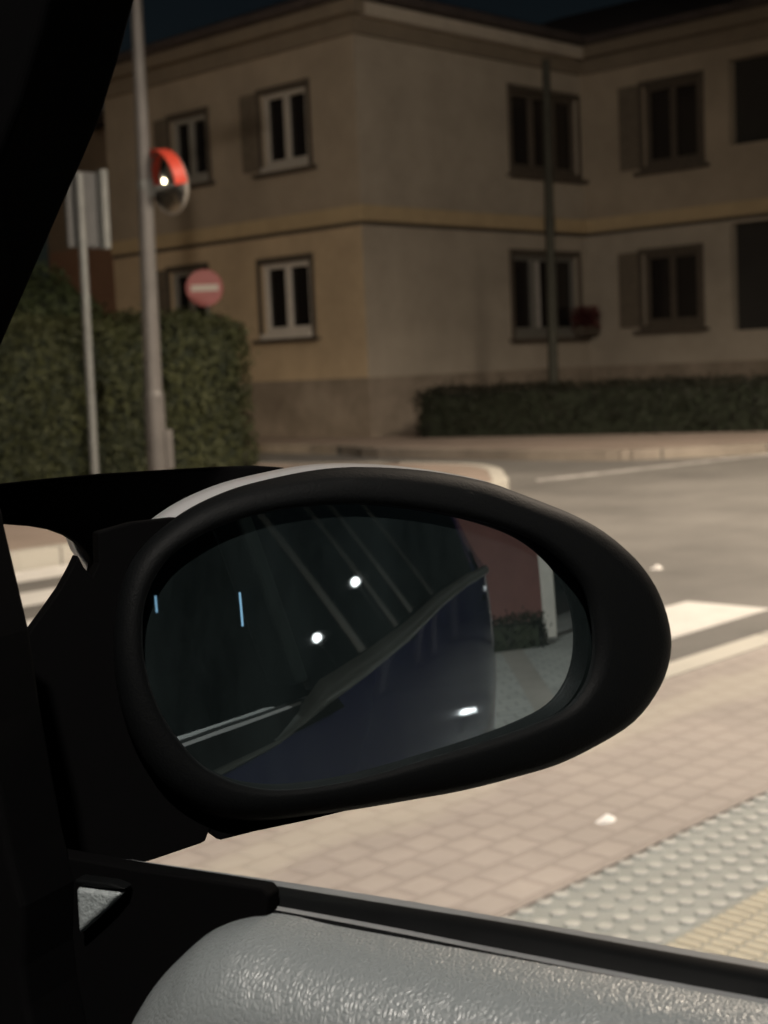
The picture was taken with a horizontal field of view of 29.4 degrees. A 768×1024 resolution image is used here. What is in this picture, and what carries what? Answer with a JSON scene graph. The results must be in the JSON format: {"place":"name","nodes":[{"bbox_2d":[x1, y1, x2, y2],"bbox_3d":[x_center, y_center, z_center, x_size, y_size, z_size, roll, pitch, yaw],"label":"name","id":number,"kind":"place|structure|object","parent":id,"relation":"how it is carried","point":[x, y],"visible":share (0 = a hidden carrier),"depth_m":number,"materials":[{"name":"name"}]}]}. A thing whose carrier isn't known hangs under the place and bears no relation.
{"place":"outdoors","nodes":[
{"label":"outdoors","id":0,"kind":"place"},
{"bbox_2d":[47,107,116,319],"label":"neighbouring house","id":1,"kind":"structure","parent":0,"point":[100,269],"depth_m":35.41,"materials":[{"name":"brown paint"}]},
{"bbox_2d":[3,463,495,550],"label":"pavement","id":2,"kind":"structure","parent":0,"point":[18,537],"depth_m":12.22,"materials":[{"name":"beige concrete"}]},
{"bbox_2d":[14,258,106,329],"bbox_3d":[-5.180,-2.022,20.127,2.694,3.015,2.846,3,8,44],"label":"bush","id":3,"kind":"object","parent":2,"relation":"on","point":[46,296],"visible":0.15,"depth_m":19.66,"materials":[{"name":"green plant"}]},
{"bbox_2d":[64,169,110,473],"bbox_3d":[-2.921,-1.801,14.858,0.105,3.314,0.500,2,8,41],"label":"road sign","id":4,"kind":"object","parent":2,"relation":"on","point":[87,214],"visible":0.91,"depth_m":14.78,"materials":[{"name":"metal"}]},
{"bbox_2d":[0,304,260,482],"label":"hedge","id":5,"kind":"object","parent":2,"relation":"on","point":[44,434],"visible":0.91,"depth_m":16.83,"materials":[{"name":"green plant"}]},
{"bbox_2d":[131,0,174,470],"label":"lamp column","id":6,"kind":"structure","parent":2,"relation":"on","point":[159,446],"depth_m":15.90,"materials":[{"name":"grey metal"}]},
{"bbox_2d":[136,149,188,214],"bbox_3d":[-2.450,-3.571,15.913,0.433,0.721,0.731,-20,15,-38],"label":"traffic mirror","id":7,"kind":"object","parent":6,"relation":"attached to","point":[166,186],"visible":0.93,"depth_m":15.90,"materials":[{"name":"red mirror"}]},
{"bbox_2d":[164,429,174,468],"bbox_3d":[-2.386,-0.687,16.141,0.100,0.440,0.105,3,8,44],"label":"base door","id":8,"kind":"structure","parent":6,"relation":"in","point":[168,434],"depth_m":16.10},
{"bbox_2d":[32,0,631,279],"label":"sky","id":9,"kind":"structure","parent":0,"point":[162,19],"materials":[{"name":"black"}]},
{"bbox_2d":[0,0,767,1023],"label":"car","id":10,"kind":"object","parent":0,"point":[192,656],"visible":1,"depth_m":0.61,"materials":[{"name":"plastic"}]},
{"bbox_2d":[17,453,767,662],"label":"road","id":11,"kind":"structure","parent":0,"point":[697,532],"depth_m":12.11,"materials":[{"name":"grey asphalt"}]},
{"bbox_2d":[10,461,508,571],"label":"pavement kerb","id":12,"kind":"structure","parent":11,"relation":"on","point":[41,557],"depth_m":10.62,"materials":[{"name":"beige concrete"}]},
{"bbox_2d":[15,564,767,638],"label":"road crossing markings","id":13,"kind":"object","parent":11,"relation":"on","point":[686,617],"visible":0.06,"depth_m":7.59,"materials":[{"name":"paint"}]},
{"bbox_2d":[247,442,767,460],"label":"house pavement kerb","id":14,"kind":"structure","parent":11,"relation":"on","point":[587,454],"depth_m":19.66,"materials":[{"name":"grey concrete"}]},
{"bbox_2d":[536,454,767,481],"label":"road edge line","id":15,"kind":"object","parent":11,"relation":"on","point":[616,471],"visible":1,"depth_m":17.31,"materials":[{"name":"paint"}]},
{"bbox_2d":[650,565,662,569],"bbox_3d":[1.705,0.344,9.155,0.070,0.020,0.112,3,8,43],"label":"paper scrap","id":16,"kind":"object","parent":11,"relation":"on","point":[656,567],"visible":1,"depth_m":9.13,"materials":[{"name":"white paper"}]},
{"bbox_2d":[664,631,767,679],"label":"kerb","id":17,"kind":"structure","parent":11,"relation":"on","point":[708,657],"depth_m":5.82,"materials":[{"name":"beige concrete"}]},
{"bbox_2d":[104,0,767,436],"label":"house","id":18,"kind":"structure","parent":0,"point":[356,224],"depth_m":27.34,"materials":[{"name":"beige paint"}]},
{"bbox_2d":[165,262,211,321],"bbox_3d":[-3.783,-4.056,28.473,1.463,1.477,0.260,3,8,44],"label":"window","id":19,"kind":"structure","parent":18,"relation":"in","point":[181,298],"depth_m":28.72,"materials":[{"name":"white"}]},
{"bbox_2d":[165,106,215,188],"bbox_3d":[-3.721,-6.915,28.009,1.439,1.457,0.260,3,8,44],"label":"window","id":20,"kind":"structure","parent":18,"relation":"in","point":[192,146],"depth_m":28.01,"materials":[{"name":"white"}]},
{"bbox_2d":[252,78,316,179],"bbox_3d":[-1.778,-6.830,26.158,1.575,1.574,0.260,3,8,44],"label":"window","id":21,"kind":"structure","parent":18,"relation":"in","point":[287,114],"depth_m":26.20,"materials":[{"name":"white"}]},
{"bbox_2d":[252,253,320,343],"bbox_3d":[-1.770,-3.857,26.573,1.680,1.544,0.260,3,8,44],"label":"window","id":22,"kind":"structure","parent":18,"relation":"in","point":[289,287],"depth_m":26.61,"materials":[{"name":"white wood"}]},
{"bbox_2d":[507,83,588,184],"bbox_3d":[3.155,-7.373,28.687,0.260,1.760,2.480,3,8,44],"label":"window","id":23,"kind":"structure","parent":18,"relation":"in","point":[525,110],"depth_m":28.70,"materials":[{"name":"black"}]},
{"bbox_2d":[509,249,589,342],"bbox_3d":[3.209,-4.261,28.906,0.260,1.781,2.457,3,8,44],"label":"window","id":24,"kind":"structure","parent":18,"relation":"in","point":[528,287],"depth_m":28.83,"materials":[{"name":"white"}]},
{"bbox_2d":[633,243,708,333],"bbox_3d":[5.589,-4.329,28.501,1.649,1.658,0.260,3,8,44],"label":"window","id":25,"kind":"structure","parent":18,"relation":"in","point":[674,301],"depth_m":28.53,"materials":[{"name":"black"}]},
{"bbox_2d":[633,70,709,176],"bbox_3d":[5.516,-7.445,28.128,1.630,1.795,0.260,3,8,44],"label":"window","id":26,"kind":"structure","parent":18,"relation":"in","point":[675,140],"depth_m":28.17,"materials":[{"name":"black"}]},
{"bbox_2d":[146,645,767,916],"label":"pavement","id":27,"kind":"structure","parent":0,"point":[684,752],"depth_m":3.85,"materials":[{"name":"beige tile"}]},
{"bbox_2d":[596,814,615,823],"bbox_3d":[0.579,0.797,3.813,0.044,0.012,0.070,3,8,44],"label":"paper scrap","id":28,"kind":"object","parent":27,"relation":"on","point":[607,818],"visible":1,"depth_m":3.80,"materials":[{"name":"white paper"}]},
{"bbox_2d":[503,791,767,944],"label":"tactile paving","id":29,"kind":"structure","parent":27,"relation":"on","point":[666,891],"depth_m":3.33,"materials":[{"name":"grey concrete"}]},
{"bbox_2d":[243,431,767,460],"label":"house pavement","id":30,"kind":"structure","parent":0,"point":[618,441],"depth_m":21.69,"materials":[{"name":"grey concrete"}]},
{"bbox_2d":[186,269,222,316],"bbox_3d":[-2.712,-2.332,22.674,0.568,2.813,0.094,-3,6,-7],"label":"no entry sign","id":31,"kind":"object","parent":30,"relation":"on","point":[204,287],"visible":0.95,"depth_m":22.52,"materials":[{"name":"metal"}]},
{"bbox_2d":[542,60,558,388],"bbox_3d":[2.696,-4.279,23.808,0.170,5.982,0.236,3,8,44],"label":"utility pole","id":32,"kind":"object","parent":30,"relation":"on","point":[549,220],"visible":0.75,"depth_m":23.73,"materials":[{"name":"grey metal"}]},
{"bbox_2d":[409,368,767,437],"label":"hedge","id":33,"kind":"object","parent":30,"relation":"on","point":[680,404],"visible":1,"depth_m":22.91,"materials":[{"name":"green plant"}]},
{"bbox_2d":[664,886,767,962],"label":"ridged paving","id":34,"kind":"structure","parent":0,"point":[739,929],"depth_m":3.04,"materials":[{"name":"beige concrete"}]}
]}

